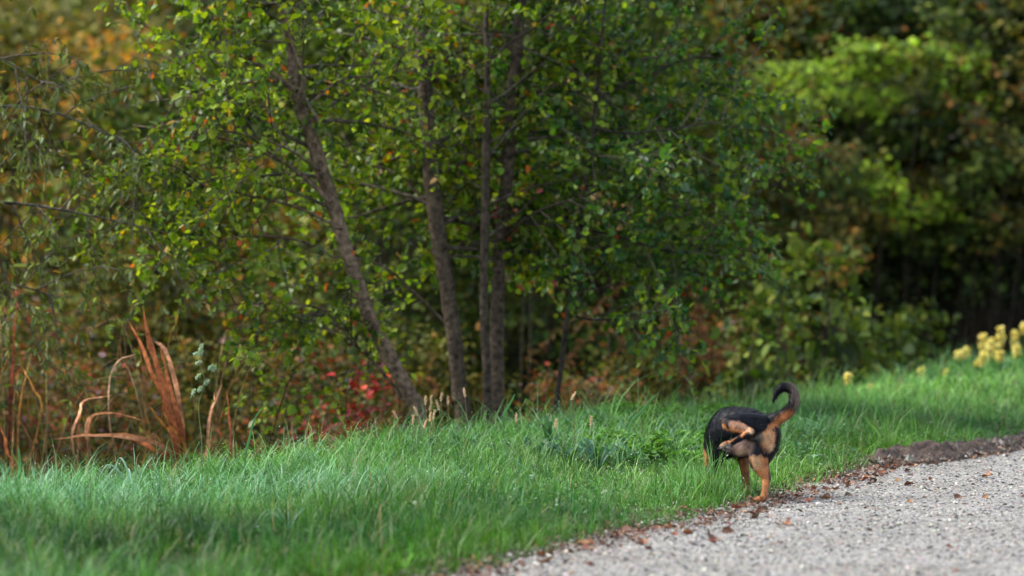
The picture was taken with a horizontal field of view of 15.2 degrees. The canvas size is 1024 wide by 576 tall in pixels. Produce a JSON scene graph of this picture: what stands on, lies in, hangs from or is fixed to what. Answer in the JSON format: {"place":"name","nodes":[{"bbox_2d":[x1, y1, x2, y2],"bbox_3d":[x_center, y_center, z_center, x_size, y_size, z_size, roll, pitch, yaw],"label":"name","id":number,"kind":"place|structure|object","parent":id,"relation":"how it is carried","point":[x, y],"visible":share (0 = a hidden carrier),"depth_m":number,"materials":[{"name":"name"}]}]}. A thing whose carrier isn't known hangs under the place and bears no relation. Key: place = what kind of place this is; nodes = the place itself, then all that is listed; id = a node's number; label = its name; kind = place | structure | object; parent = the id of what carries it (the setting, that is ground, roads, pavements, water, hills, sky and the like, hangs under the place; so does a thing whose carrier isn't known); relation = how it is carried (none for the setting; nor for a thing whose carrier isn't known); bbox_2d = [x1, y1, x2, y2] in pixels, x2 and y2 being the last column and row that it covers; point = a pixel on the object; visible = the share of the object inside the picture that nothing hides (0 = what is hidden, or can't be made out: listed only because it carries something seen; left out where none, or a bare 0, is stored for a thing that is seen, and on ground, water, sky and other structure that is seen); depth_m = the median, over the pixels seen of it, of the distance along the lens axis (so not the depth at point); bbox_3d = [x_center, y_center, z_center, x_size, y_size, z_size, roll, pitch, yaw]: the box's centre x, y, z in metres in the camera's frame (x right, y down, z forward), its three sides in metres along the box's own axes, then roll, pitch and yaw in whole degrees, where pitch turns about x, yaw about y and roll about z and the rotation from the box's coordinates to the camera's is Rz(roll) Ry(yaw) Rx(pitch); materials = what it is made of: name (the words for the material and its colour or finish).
{"place":"outdoors","nodes":[
{"label":"outdoors","id":0,"kind":"place"},
{"bbox_2d":[0,0,1023,575],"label":"ground","id":1,"kind":"structure","parent":0,"point":[516,550],"depth_m":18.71,"materials":[{"name":"green plant"}]},
{"bbox_2d":[0,294,17,476],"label":"dry reed","id":2,"kind":"object","parent":1,"relation":"on","point":[10,398],"visible":0.66,"depth_m":24.34,"materials":[{"name":"brown plant"}]},
{"bbox_2d":[0,353,42,481],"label":"dry reed","id":3,"kind":"object","parent":1,"relation":"on","point":[18,423],"visible":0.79,"depth_m":24.22,"materials":[{"name":"brown plant"}]},
{"bbox_2d":[0,327,102,486],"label":"shrub","id":4,"kind":"object","parent":1,"relation":"on","point":[22,417],"visible":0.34,"depth_m":28.51,"materials":[{"name":"green plant"}]},
{"bbox_2d":[0,3,134,474],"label":"shrub","id":5,"kind":"object","parent":1,"relation":"on","point":[10,38],"visible":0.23,"depth_m":36.29,"materials":[{"name":"green plant"}]},
{"bbox_2d":[0,285,163,479],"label":"shrub","id":6,"kind":"object","parent":1,"relation":"on","point":[65,347],"visible":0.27,"depth_m":32.46,"materials":[{"name":"green plant"}]},
{"bbox_2d":[71,395,111,477],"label":"dry reed","id":7,"kind":"object","parent":1,"relation":"on","point":[77,421],"visible":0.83,"depth_m":23.75,"materials":[{"name":"brown plant"}]},
{"bbox_2d":[0,0,208,436],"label":"tree","id":8,"kind":"object","parent":1,"relation":"on","point":[69,30],"visible":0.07,"depth_m":43.69,"materials":[{"name":"green plant"}]},
{"bbox_2d":[2,338,220,480],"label":"shrub","id":9,"kind":"object","parent":1,"relation":"on","point":[91,391],"visible":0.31,"depth_m":29.34,"materials":[{"name":"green plant"}]},
{"bbox_2d":[3,315,227,475],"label":"dead stems","id":10,"kind":"object","parent":1,"relation":"on","point":[140,413],"visible":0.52,"depth_m":24.77,"materials":[{"name":"brown plant"}]},
{"bbox_2d":[57,412,176,477],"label":"dry reed","id":11,"kind":"object","parent":1,"relation":"on","point":[127,436],"visible":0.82,"depth_m":23.55,"materials":[{"name":"brown plant"}]},
{"bbox_2d":[0,0,253,435],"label":"shrub","id":12,"kind":"object","parent":1,"relation":"on","point":[95,47],"visible":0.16,"depth_m":39.10,"materials":[{"name":"green plant"}]},
{"bbox_2d":[99,457,160,498],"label":"arching grass","id":13,"kind":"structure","parent":1,"relation":"on","point":[129,475],"depth_m":20.24,"materials":[{"name":"green plant"}]},
{"bbox_2d":[0,300,262,480],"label":"dead stems","id":14,"kind":"object","parent":1,"relation":"on","point":[12,419],"visible":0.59,"depth_m":24.64,"materials":[{"name":"brown plant"}]},
{"bbox_2d":[0,0,291,427],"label":"willow tree","id":15,"kind":"object","parent":1,"relation":"on","point":[22,121],"visible":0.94,"depth_m":24.35,"materials":[{"name":"green plant"}]},
{"bbox_2d":[2,225,293,481],"bbox_3d":[-3.348,0.691,33.575,2.851,2.510,2.784,0,1,-11],"label":"shrub","id":16,"kind":"object","parent":1,"relation":"on","point":[119,310],"visible":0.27,"depth_m":33.24,"materials":[{"name":"green plant"}]},
{"bbox_2d":[128,308,188,475],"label":"dry reed","id":17,"kind":"object","parent":1,"relation":"on","point":[175,428],"visible":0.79,"depth_m":23.98,"materials":[{"name":"brown plant"}]},
{"bbox_2d":[0,31,346,477],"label":"shrub","id":18,"kind":"object","parent":1,"relation":"on","point":[127,119],"visible":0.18,"depth_m":35.24,"materials":[{"name":"green plant"}]},
{"bbox_2d":[20,296,354,468],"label":"dead stems","id":19,"kind":"object","parent":1,"relation":"on","point":[146,401],"visible":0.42,"depth_m":25.39,"materials":[{"name":"brown plant"}]},
{"bbox_2d":[190,344,216,484],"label":"seed head grass","id":20,"kind":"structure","parent":1,"relation":"on","point":[199,362],"depth_m":21.81,"materials":[{"name":"green plant"}]},
{"bbox_2d":[100,325,314,475],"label":"shrub","id":21,"kind":"object","parent":1,"relation":"on","point":[208,395],"visible":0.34,"depth_m":30.27,"materials":[{"name":"green plant"}]},
{"bbox_2d":[98,149,348,446],"bbox_3d":[-2.871,0.239,38.519,2.857,3.595,3.333,0,1,8],"label":"shrub","id":22,"kind":"object","parent":1,"relation":"on","point":[282,216],"visible":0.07,"depth_m":38.50,"materials":[{"name":"green plant"}]},
{"bbox_2d":[93,337,353,476],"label":"dead stems","id":23,"kind":"object","parent":1,"relation":"on","point":[225,363],"visible":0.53,"depth_m":24.67,"materials":[{"name":"brown plant"}]},
{"bbox_2d":[77,0,432,444],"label":"tree","id":24,"kind":"object","parent":1,"relation":"on","point":[175,10],"visible":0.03,"depth_m":42.56,"materials":[{"name":"green plant"}]},
{"bbox_2d":[32,0,504,433],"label":"alder tree","id":25,"kind":"object","parent":1,"relation":"on","point":[308,109],"visible":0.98,"depth_m":24.67,"materials":[{"name":"green plant"}]},
{"bbox_2d":[106,268,437,472],"bbox_3d":[-2.309,1.024,33.511,2.701,2.378,3.004,1,2,39],"label":"shrub","id":26,"kind":"object","parent":1,"relation":"on","point":[250,320],"visible":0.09,"depth_m":33.40,"materials":[{"name":"green plant"}]},
{"bbox_2d":[187,333,408,465],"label":"shrub","id":27,"kind":"object","parent":1,"relation":"on","point":[327,366],"visible":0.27,"depth_m":28.77,"materials":[{"name":"green plant"}]},
{"bbox_2d":[273,359,409,460],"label":"shrub","id":28,"kind":"object","parent":1,"relation":"on","point":[368,396],"visible":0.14,"depth_m":26.51,"materials":[{"name":"green plant"}]},
{"bbox_2d":[230,363,455,462],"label":"dead stems","id":29,"kind":"object","parent":1,"relation":"on","point":[311,419],"visible":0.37,"depth_m":25.03,"materials":[{"name":"brown plant"}]},
{"bbox_2d":[202,0,527,450],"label":"tree","id":30,"kind":"object","parent":1,"relation":"on","point":[315,48],"visible":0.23,"depth_m":34.20,"materials":[{"name":"green plant"}]},
{"bbox_2d":[333,374,454,438],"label":"bracken","id":31,"kind":"object","parent":1,"relation":"on","point":[432,385],"visible":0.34,"depth_m":29.65,"materials":[{"name":"plant"}]},
{"bbox_2d":[290,313,535,455],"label":"shrub","id":32,"kind":"object","parent":1,"relation":"on","point":[432,369],"visible":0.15,"depth_m":30.03,"materials":[{"name":"green plant"}]},
{"bbox_2d":[276,0,602,428],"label":"tree","id":33,"kind":"object","parent":1,"relation":"on","point":[492,52],"visible":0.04,"depth_m":36.75,"materials":[{"name":"green plant"}]},
{"bbox_2d":[240,0,653,430],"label":"alder tree","id":34,"kind":"object","parent":1,"relation":"on","point":[438,247],"visible":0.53,"depth_m":25.89,"materials":[{"name":"green plant"}]},
{"bbox_2d":[283,0,639,422],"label":"tree","id":35,"kind":"object","parent":1,"relation":"on","point":[402,250],"visible":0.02,"depth_m":41.49,"materials":[{"name":"green plant"}]},
{"bbox_2d":[3,420,966,545],"bbox_3d":[-1.090,1.035,20.340,4.221,0.262,11.365,1,2,39],"label":"ground cover","id":36,"kind":"object","parent":1,"relation":"on","point":[647,461],"visible":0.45,"depth_m":21.12,"materials":[{"name":"green plant"}]},
{"bbox_2d":[328,0,668,431],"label":"alder tree","id":37,"kind":"object","parent":1,"relation":"on","point":[458,192],"visible":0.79,"depth_m":25.73,"materials":[{"name":"green plant"}]},
{"bbox_2d":[0,0,1018,352],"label":"distant wood","id":38,"kind":"object","parent":1,"relation":"on","point":[84,6],"visible":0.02,"depth_m":54.67,"materials":[{"name":"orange plant"}]},
{"bbox_2d":[369,58,722,438],"bbox_3d":[0.340,-0.034,34.802,3.436,4.266,3.150,0,1,-16],"label":"shrub","id":39,"kind":"object","parent":1,"relation":"on","point":[597,352],"visible":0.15,"depth_m":34.55,"materials":[{"name":"green plant"}]},
{"bbox_2d":[374,0,726,433],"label":"alder tree","id":40,"kind":"object","parent":1,"relation":"on","point":[510,152],"visible":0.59,"depth_m":25.91,"materials":[{"name":"green plant"}]},
{"bbox_2d":[539,414,570,458],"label":"dock plant","id":41,"kind":"object","parent":1,"relation":"on","point":[547,425],"visible":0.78,"depth_m":22.41,"materials":[{"name":"green plant"}]},
{"bbox_2d":[540,441,587,466],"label":"dock plant","id":42,"kind":"object","parent":1,"relation":"on","point":[556,447],"visible":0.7,"depth_m":22.00,"materials":[{"name":"green plant"}]},
{"bbox_2d":[505,355,680,428],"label":"shrub","id":43,"kind":"object","parent":1,"relation":"on","point":[585,389],"visible":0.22,"depth_m":29.84,"materials":[{"name":"green plant"}]},
{"bbox_2d":[571,437,631,469],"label":"dock plant","id":44,"kind":"object","parent":1,"relation":"on","point":[592,448],"visible":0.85,"depth_m":21.91,"materials":[{"name":"green plant"}]},
{"bbox_2d":[404,0,849,418],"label":"alder tree","id":45,"kind":"object","parent":1,"relation":"on","point":[667,288],"visible":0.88,"depth_m":25.80,"materials":[{"name":"green plant"}]},
{"bbox_2d":[457,0,825,418],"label":"tree","id":46,"kind":"object","parent":1,"relation":"on","point":[655,20],"visible":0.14,"depth_m":35.63,"materials":[{"name":"green plant"}]},
{"bbox_2d":[624,431,671,450],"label":"leafy weed","id":47,"kind":"object","parent":1,"relation":"on","point":[659,441],"visible":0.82,"depth_m":22.61,"materials":[{"name":"green plant"}]},
{"bbox_2d":[524,306,799,406],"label":"bracken","id":48,"kind":"object","parent":1,"relation":"on","point":[622,341],"visible":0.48,"depth_m":30.93,"materials":[{"name":"green plant"}]},
{"bbox_2d":[580,333,759,408],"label":"shrub","id":49,"kind":"object","parent":1,"relation":"on","point":[665,387],"visible":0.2,"depth_m":31.11,"materials":[{"name":"green plant"}]},
{"bbox_2d":[491,0,859,398],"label":"tree","id":50,"kind":"object","parent":1,"relation":"on","point":[555,323],"depth_m":42.35,"materials":[{"name":"green plant"}]},
{"bbox_2d":[580,60,856,400],"bbox_3d":[2.012,-0.127,37.752,2.953,4.251,2.875,-1,1,-29],"label":"shrub","id":51,"kind":"object","parent":1,"relation":"on","point":[769,233],"visible":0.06,"depth_m":37.50,"materials":[{"name":"green plant"}]},
{"bbox_2d":[573,279,865,403],"bbox_3d":[1.710,0.946,31.531,2.420,2.114,0.799,0,1,0],"label":"bracken","id":52,"kind":"object","parent":1,"relation":"on","point":[699,311],"visible":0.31,"depth_m":31.46,"materials":[{"name":"green plant"}]},
{"bbox_2d":[699,376,741,404],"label":"herb","id":53,"kind":"object","parent":1,"relation":"on","point":[710,391],"visible":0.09,"depth_m":30.22,"materials":[{"name":"green plant"}]},
{"bbox_2d":[633,300,823,405],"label":"shrub","id":54,"kind":"object","parent":1,"relation":"on","point":[726,346],"visible":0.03,"depth_m":32.61,"materials":[{"name":"green plant"}]},
{"bbox_2d":[565,0,931,391],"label":"tree","id":55,"kind":"object","parent":1,"relation":"on","point":[710,60],"visible":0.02,"depth_m":41.38,"materials":[{"name":"green plant"}]},
{"bbox_2d":[662,162,840,388],"bbox_3d":[2.336,0.219,38.649,2.215,3.188,2.156,-1,2,-43],"label":"shrub","id":56,"kind":"object","parent":1,"relation":"on","point":[732,314],"visible":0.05,"depth_m":38.42,"materials":[{"name":"green plant"}]},
{"bbox_2d":[705,271,827,408],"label":"herb","id":57,"kind":"object","parent":1,"relation":"on","point":[759,340],"visible":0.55,"depth_m":30.44,"materials":[{"name":"green plant"}]},
{"bbox_2d":[580,0,958,375],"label":"tree","id":58,"kind":"object","parent":1,"relation":"on","point":[734,8],"visible":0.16,"depth_m":40.02,"materials":[{"name":"green plant"}]},
{"bbox_2d":[729,221,887,397],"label":"herb","id":59,"kind":"object","parent":1,"relation":"on","point":[847,354],"visible":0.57,"depth_m":31.36,"materials":[{"name":"green plant"}]},
{"bbox_2d":[674,0,1020,384],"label":"tree","id":60,"kind":"object","parent":1,"relation":"on","point":[885,250],"visible":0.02,"depth_m":41.75,"materials":[{"name":"green plant"}]},
{"bbox_2d":[704,0,1023,376],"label":"tree","id":61,"kind":"object","parent":1,"relation":"on","point":[891,12],"visible":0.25,"depth_m":39.39,"materials":[{"name":"green plant"}]},
{"bbox_2d":[801,0,1023,364],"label":"tree","id":62,"kind":"object","parent":1,"relation":"on","point":[949,271],"visible":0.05,"depth_m":40.70,"materials":[{"name":"green plant"}]},
{"bbox_2d":[828,0,1023,359],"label":"tree","id":63,"kind":"object","parent":1,"relation":"on","point":[1015,6],"visible":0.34,"depth_m":38.76,"materials":[{"name":"green plant"}]},
{"bbox_2d":[847,226,1018,363],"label":"tree","id":64,"kind":"object","parent":1,"relation":"on","point":[934,340],"depth_m":47.35,"materials":[{"name":"green plant"}]},
{"bbox_2d":[414,448,1023,575],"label":"gravel path","id":65,"kind":"structure","parent":0,"point":[821,548],"depth_m":17.74,"materials":[{"name":"grey gravel"}]},
{"bbox_2d":[378,445,1022,575],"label":"leaf litter","id":66,"kind":"object","parent":65,"relation":"on","point":[719,513],"visible":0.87,"depth_m":18.97,"materials":[{"name":"brown plant"}]},
{"bbox_2d":[703,381,800,502],"bbox_3d":[1.264,0.795,20.288,0.461,0.655,0.833,0,1,-4],"label":"dog","id":67,"kind":"object","parent":65,"relation":"on","point":[747,436],"visible":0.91,"depth_m":19.98},
{"bbox_2d":[853,433,1021,465],"bbox_3d":[5.139,0.906,27.925,0.627,0.132,12.159,1,1,31],"label":"soil edge","id":68,"kind":"object","parent":65,"relation":"on","point":[925,448],"visible":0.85,"depth_m":23.36,"materials":[{"name":"brown soil"}]},
{"bbox_2d":[842,429,1023,466],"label":"soil crumbs","id":69,"kind":"object","parent":68,"relation":"on","point":[1012,441],"visible":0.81,"depth_m":23.68,"materials":[{"name":"soil"}]},
{"bbox_2d":[799,291,914,387],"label":"herb","id":70,"kind":"object","parent":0,"point":[908,347],"visible":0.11,"depth_m":33.39,"materials":[{"name":"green plant"}]},
{"bbox_2d":[862,304,937,379],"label":"herb","id":71,"kind":"object","parent":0,"point":[896,337],"visible":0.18,"depth_m":34.38,"materials":[{"name":"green plant"}]},
{"bbox_2d":[878,296,962,377],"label":"herb","id":72,"kind":"object","parent":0,"point":[919,323],"visible":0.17,"depth_m":35.49,"materials":[{"name":"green plant"}]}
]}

